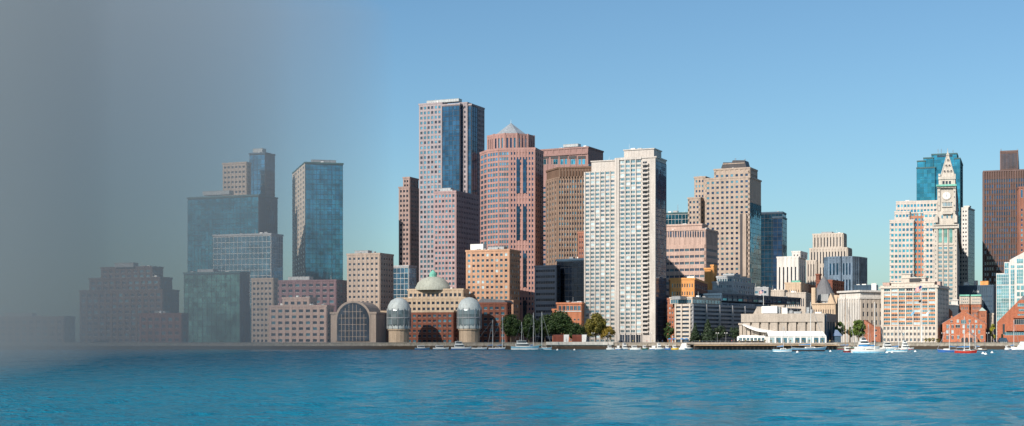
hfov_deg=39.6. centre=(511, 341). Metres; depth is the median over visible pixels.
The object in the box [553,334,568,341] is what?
quay kiosk
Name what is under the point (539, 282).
window
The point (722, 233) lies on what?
window
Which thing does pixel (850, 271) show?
glass tower
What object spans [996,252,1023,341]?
glass block
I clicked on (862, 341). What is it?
motorboat
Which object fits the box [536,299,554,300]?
window
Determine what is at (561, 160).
window
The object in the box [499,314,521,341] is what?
broadleaf tree
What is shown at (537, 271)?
window
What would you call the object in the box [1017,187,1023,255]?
office tower
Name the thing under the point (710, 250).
window
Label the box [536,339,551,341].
window
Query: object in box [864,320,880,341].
brick house
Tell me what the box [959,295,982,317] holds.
brick block
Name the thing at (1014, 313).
brick block
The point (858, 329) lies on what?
broadleaf tree
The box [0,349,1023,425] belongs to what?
harbour water
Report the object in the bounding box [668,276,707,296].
brick block
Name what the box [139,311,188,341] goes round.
waterfront block
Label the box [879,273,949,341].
office block
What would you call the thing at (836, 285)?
brick block
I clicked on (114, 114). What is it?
sky
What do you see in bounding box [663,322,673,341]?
broadleaf tree
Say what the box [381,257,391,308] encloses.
window
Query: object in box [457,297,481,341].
round pavilion
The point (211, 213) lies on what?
glass block
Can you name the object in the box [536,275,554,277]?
window
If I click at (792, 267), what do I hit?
stone tower
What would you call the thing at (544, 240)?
window
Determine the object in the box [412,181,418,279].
window
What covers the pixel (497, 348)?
sailboat
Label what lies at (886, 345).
motorboat
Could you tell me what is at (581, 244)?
apartment tower
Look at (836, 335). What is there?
ticket booth
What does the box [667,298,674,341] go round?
brick block
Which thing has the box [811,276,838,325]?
exchange building
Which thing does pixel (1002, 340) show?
harbour kiosk
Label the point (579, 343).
quay coping
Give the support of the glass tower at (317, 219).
on the city ground
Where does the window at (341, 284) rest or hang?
in the office block at (331, 292)
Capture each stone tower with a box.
[776,251,807,289]
[806,230,851,284]
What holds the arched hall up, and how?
on the city ground
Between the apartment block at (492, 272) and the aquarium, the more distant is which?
the apartment block at (492, 272)
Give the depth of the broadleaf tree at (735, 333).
891.20 m
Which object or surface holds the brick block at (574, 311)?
on the city ground
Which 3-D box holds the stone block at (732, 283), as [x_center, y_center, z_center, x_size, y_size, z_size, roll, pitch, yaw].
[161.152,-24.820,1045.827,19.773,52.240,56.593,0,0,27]
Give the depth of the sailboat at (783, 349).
689.32 m
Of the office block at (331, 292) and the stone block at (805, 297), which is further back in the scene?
the stone block at (805, 297)
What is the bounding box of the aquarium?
[737,306,835,342]
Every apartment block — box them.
[251,278,277,341]
[465,244,519,341]
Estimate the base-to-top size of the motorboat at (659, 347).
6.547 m
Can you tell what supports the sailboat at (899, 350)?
on the harbour water
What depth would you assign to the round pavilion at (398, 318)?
909.05 m
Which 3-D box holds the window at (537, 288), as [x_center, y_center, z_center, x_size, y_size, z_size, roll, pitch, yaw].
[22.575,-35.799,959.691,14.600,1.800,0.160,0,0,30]
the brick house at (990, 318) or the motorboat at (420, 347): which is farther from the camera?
the brick house at (990, 318)
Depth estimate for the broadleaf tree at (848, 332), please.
911.20 m
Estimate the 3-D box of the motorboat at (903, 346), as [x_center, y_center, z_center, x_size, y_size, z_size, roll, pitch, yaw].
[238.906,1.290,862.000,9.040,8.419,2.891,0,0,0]
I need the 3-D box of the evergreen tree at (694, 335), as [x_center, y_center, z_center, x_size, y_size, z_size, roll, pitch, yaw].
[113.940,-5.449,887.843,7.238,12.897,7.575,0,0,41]
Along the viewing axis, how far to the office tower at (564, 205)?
986.52 m
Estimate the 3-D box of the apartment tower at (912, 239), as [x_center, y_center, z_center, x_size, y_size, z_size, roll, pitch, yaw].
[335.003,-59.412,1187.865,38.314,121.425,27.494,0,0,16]
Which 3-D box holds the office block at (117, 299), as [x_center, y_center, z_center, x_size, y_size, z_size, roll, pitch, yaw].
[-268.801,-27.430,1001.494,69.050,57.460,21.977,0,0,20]
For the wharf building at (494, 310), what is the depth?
918.28 m
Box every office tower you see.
[222,162,251,195]
[398,177,418,284]
[433,188,478,288]
[540,144,603,264]
[546,166,590,264]
[687,158,761,286]
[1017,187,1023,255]
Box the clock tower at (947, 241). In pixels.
[932,149,961,312]
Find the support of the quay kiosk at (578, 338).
on the city ground
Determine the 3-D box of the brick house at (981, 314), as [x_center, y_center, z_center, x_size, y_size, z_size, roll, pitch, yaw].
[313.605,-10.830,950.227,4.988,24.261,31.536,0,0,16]
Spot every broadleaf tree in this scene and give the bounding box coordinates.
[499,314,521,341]
[520,313,541,341]
[538,314,551,341]
[545,310,572,335]
[564,322,585,338]
[583,312,607,341]
[599,326,615,341]
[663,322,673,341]
[713,325,727,341]
[728,326,738,341]
[835,321,844,334]
[846,327,852,341]
[851,319,865,340]
[989,324,994,341]
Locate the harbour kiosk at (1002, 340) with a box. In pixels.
[997,338,1007,341]
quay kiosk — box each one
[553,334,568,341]
[572,334,586,341]
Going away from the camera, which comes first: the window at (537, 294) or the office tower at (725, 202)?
the window at (537, 294)
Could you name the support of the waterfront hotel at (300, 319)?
on the city ground
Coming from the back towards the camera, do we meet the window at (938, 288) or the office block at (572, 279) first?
the office block at (572, 279)
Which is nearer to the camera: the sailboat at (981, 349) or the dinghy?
the dinghy
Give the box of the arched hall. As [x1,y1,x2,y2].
[330,301,385,341]
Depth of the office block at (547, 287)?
959.50 m
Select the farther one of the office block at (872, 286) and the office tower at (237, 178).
the office tower at (237, 178)
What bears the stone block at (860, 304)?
on the city ground
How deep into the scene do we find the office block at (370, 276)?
990.18 m
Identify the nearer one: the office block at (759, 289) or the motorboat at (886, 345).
the motorboat at (886, 345)
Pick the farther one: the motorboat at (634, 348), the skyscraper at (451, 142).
the skyscraper at (451, 142)
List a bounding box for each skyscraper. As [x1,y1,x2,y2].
[418,98,484,280]
[480,123,543,341]
[982,149,1023,284]
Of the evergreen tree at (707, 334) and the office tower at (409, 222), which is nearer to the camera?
the evergreen tree at (707, 334)
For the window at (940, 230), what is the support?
in the clock tower at (947, 241)
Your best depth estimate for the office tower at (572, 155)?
1202.17 m
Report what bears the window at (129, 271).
in the office block at (117, 299)
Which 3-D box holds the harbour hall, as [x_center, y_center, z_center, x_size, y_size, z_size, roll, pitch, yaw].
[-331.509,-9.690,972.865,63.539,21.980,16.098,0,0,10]
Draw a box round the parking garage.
[669,293,800,341]
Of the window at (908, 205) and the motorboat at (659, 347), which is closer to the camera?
the motorboat at (659, 347)
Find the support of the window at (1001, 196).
in the skyscraper at (999, 212)
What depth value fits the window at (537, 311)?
960.32 m
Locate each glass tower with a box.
[249,148,275,196]
[292,159,343,279]
[761,211,786,289]
[824,256,866,290]
[916,150,962,227]
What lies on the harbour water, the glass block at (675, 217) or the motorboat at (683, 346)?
the motorboat at (683, 346)
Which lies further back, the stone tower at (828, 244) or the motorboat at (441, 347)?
the stone tower at (828, 244)
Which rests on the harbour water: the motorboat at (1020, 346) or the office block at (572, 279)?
the motorboat at (1020, 346)
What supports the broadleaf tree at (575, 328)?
on the city ground
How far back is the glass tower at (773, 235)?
1293.56 m
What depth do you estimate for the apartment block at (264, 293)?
947.80 m
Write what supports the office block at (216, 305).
on the city ground
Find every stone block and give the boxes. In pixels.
[707,274,754,306]
[769,289,811,312]
[784,280,815,292]
[837,290,880,341]
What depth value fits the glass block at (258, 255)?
1017.19 m
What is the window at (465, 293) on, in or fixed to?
in the harbour hotel at (433, 300)
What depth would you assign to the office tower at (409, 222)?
1192.77 m
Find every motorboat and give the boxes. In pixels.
[415,343,429,349]
[433,344,448,349]
[451,340,470,349]
[511,339,539,349]
[621,341,629,349]
[630,343,640,349]
[655,343,663,349]
[679,343,685,349]
[854,335,879,349]
[879,341,897,349]
[899,340,913,349]
[1011,341,1023,349]
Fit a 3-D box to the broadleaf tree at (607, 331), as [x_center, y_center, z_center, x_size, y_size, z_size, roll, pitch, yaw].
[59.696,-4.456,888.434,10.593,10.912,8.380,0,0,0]
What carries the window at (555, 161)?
in the office tower at (572, 155)
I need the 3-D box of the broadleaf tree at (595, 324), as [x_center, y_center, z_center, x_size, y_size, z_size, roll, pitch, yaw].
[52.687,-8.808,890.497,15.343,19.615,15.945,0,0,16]
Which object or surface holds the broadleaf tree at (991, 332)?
on the city ground
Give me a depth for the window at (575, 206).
986.58 m
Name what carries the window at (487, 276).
in the apartment block at (492, 272)
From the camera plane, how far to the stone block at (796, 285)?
1103.38 m
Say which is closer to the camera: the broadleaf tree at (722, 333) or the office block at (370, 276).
the broadleaf tree at (722, 333)
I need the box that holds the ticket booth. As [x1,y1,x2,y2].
[832,330,841,341]
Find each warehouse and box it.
[942,311,985,341]
[949,299,958,318]
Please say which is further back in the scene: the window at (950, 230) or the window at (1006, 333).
the window at (950, 230)
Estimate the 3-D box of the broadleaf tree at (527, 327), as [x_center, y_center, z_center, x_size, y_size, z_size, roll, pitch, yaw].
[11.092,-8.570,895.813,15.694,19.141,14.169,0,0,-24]
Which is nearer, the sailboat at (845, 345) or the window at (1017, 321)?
the sailboat at (845, 345)
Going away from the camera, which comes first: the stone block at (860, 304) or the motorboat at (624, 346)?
the motorboat at (624, 346)
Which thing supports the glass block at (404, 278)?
on the city ground
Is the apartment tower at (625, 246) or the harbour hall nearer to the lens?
the apartment tower at (625, 246)
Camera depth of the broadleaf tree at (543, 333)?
896.57 m
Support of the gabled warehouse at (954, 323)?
on the city ground
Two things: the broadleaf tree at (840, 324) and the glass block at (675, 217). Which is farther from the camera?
the glass block at (675, 217)
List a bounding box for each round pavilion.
[387,298,410,341]
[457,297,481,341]
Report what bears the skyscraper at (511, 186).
on the city ground
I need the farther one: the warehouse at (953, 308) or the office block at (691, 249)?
the office block at (691, 249)
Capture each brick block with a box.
[552,301,584,341]
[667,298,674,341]
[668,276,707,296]
[815,274,843,294]
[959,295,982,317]
[997,296,1023,341]
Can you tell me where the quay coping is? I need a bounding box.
[0,342,1019,344]
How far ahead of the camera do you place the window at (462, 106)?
1155.69 m
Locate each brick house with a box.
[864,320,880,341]
[977,308,986,341]
[988,313,993,341]
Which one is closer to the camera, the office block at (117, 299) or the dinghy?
the dinghy
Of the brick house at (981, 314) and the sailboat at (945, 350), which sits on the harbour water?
the sailboat at (945, 350)
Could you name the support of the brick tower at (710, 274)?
on the city ground
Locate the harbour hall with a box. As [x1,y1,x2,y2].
[0,313,75,341]
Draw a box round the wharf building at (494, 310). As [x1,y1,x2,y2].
[478,298,513,341]
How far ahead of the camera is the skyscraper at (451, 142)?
1152.61 m
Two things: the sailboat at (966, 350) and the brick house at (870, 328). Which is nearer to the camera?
the sailboat at (966, 350)
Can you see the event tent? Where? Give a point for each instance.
(775, 336)
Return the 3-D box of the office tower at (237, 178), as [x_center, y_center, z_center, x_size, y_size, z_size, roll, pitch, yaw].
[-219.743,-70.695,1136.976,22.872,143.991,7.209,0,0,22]
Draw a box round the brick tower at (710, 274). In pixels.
[704,265,716,289]
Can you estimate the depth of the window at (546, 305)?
959.15 m
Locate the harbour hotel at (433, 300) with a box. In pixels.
[380,270,469,341]
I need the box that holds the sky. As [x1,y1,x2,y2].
[0,0,1023,341]
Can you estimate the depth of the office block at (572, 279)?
958.86 m
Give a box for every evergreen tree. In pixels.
[689,323,701,341]
[700,319,718,341]
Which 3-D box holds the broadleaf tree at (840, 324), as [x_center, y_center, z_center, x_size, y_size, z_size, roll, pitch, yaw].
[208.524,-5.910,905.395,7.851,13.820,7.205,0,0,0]
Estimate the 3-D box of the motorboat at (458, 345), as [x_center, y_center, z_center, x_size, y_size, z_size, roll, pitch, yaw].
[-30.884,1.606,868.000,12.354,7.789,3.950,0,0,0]
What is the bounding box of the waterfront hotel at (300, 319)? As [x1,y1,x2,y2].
[268,296,333,341]
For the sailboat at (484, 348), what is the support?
on the harbour water
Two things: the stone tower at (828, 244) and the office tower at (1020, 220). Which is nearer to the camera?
the office tower at (1020, 220)
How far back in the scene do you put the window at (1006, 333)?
924.55 m
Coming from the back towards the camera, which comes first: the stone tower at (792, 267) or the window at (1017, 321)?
the stone tower at (792, 267)
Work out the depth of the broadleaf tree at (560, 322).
892.32 m
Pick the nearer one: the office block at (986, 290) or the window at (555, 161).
the office block at (986, 290)
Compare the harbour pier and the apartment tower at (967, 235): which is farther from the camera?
the apartment tower at (967, 235)
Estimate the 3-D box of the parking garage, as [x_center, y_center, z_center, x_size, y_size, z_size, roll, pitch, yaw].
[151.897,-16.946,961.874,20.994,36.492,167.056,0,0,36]
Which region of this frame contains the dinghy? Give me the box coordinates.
[843,347,850,351]
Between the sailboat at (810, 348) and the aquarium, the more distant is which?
the aquarium
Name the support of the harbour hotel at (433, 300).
on the city ground
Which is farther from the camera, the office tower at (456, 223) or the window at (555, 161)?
the window at (555, 161)
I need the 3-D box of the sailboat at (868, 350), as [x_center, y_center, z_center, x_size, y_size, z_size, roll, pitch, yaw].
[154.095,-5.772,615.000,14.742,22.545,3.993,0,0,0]
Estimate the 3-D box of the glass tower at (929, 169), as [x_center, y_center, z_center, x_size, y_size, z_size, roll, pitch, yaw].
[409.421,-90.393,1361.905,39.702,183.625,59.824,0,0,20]
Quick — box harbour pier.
[687,341,837,349]
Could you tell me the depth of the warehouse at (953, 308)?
960.87 m
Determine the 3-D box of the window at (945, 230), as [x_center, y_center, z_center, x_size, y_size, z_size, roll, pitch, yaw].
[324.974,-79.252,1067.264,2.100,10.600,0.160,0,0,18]
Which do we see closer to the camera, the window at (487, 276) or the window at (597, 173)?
the window at (597, 173)
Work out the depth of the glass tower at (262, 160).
1163.26 m
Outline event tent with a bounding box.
[765,331,825,342]
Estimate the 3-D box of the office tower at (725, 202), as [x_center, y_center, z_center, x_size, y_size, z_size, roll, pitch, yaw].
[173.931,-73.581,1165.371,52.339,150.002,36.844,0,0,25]
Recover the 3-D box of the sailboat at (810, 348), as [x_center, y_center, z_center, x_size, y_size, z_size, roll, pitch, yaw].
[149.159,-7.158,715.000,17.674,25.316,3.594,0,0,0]
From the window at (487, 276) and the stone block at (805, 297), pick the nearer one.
the window at (487, 276)
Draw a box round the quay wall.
[0,343,1018,349]
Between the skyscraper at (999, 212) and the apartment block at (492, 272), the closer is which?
the apartment block at (492, 272)
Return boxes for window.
[82,270,177,341]
[338,284,344,307]
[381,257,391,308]
[388,293,465,341]
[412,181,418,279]
[420,106,483,277]
[449,195,477,288]
[468,254,518,341]
[488,152,540,340]
[536,269,554,272]
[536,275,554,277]
[536,281,554,283]
[536,287,554,289]
[536,293,554,295]
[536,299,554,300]
[536,304,554,306]
[536,310,551,312]
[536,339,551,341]
[543,239,545,264]
[547,206,583,263]
[551,159,557,164]
[560,159,566,164]
[586,161,646,341]
[666,248,716,317]
[690,180,747,275]
[891,204,935,281]
[918,288,944,341]
[939,229,941,242]
[944,229,946,242]
[949,229,951,242]
[985,195,1016,284]
[1005,332,1023,334]
[1014,319,1023,324]
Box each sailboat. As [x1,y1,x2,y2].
[471,321,492,349]
[489,316,505,349]
[530,314,535,345]
[538,314,551,349]
[772,326,792,351]
[791,302,826,350]
[837,295,854,349]
[851,302,885,352]
[886,326,907,351]
[937,326,955,351]
[954,318,977,352]
[974,326,986,351]
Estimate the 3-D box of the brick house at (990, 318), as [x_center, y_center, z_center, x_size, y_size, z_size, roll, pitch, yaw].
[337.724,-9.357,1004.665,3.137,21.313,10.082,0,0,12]
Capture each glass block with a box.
[187,190,277,271]
[212,232,283,341]
[394,265,416,298]
[666,211,687,224]
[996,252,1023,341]
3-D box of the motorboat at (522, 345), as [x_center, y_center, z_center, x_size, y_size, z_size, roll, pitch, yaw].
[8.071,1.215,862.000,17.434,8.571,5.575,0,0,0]
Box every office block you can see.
[79,262,179,341]
[183,269,250,341]
[278,276,346,311]
[346,250,393,310]
[534,265,560,341]
[556,257,583,301]
[666,223,717,317]
[755,283,772,306]
[854,283,877,289]
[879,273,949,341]
[958,280,995,341]
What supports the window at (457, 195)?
in the office tower at (456, 223)
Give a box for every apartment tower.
[577,231,583,257]
[584,148,666,341]
[890,200,936,281]
[960,206,974,284]
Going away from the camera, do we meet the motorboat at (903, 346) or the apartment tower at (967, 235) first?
the motorboat at (903, 346)
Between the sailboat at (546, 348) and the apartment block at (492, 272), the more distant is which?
the apartment block at (492, 272)

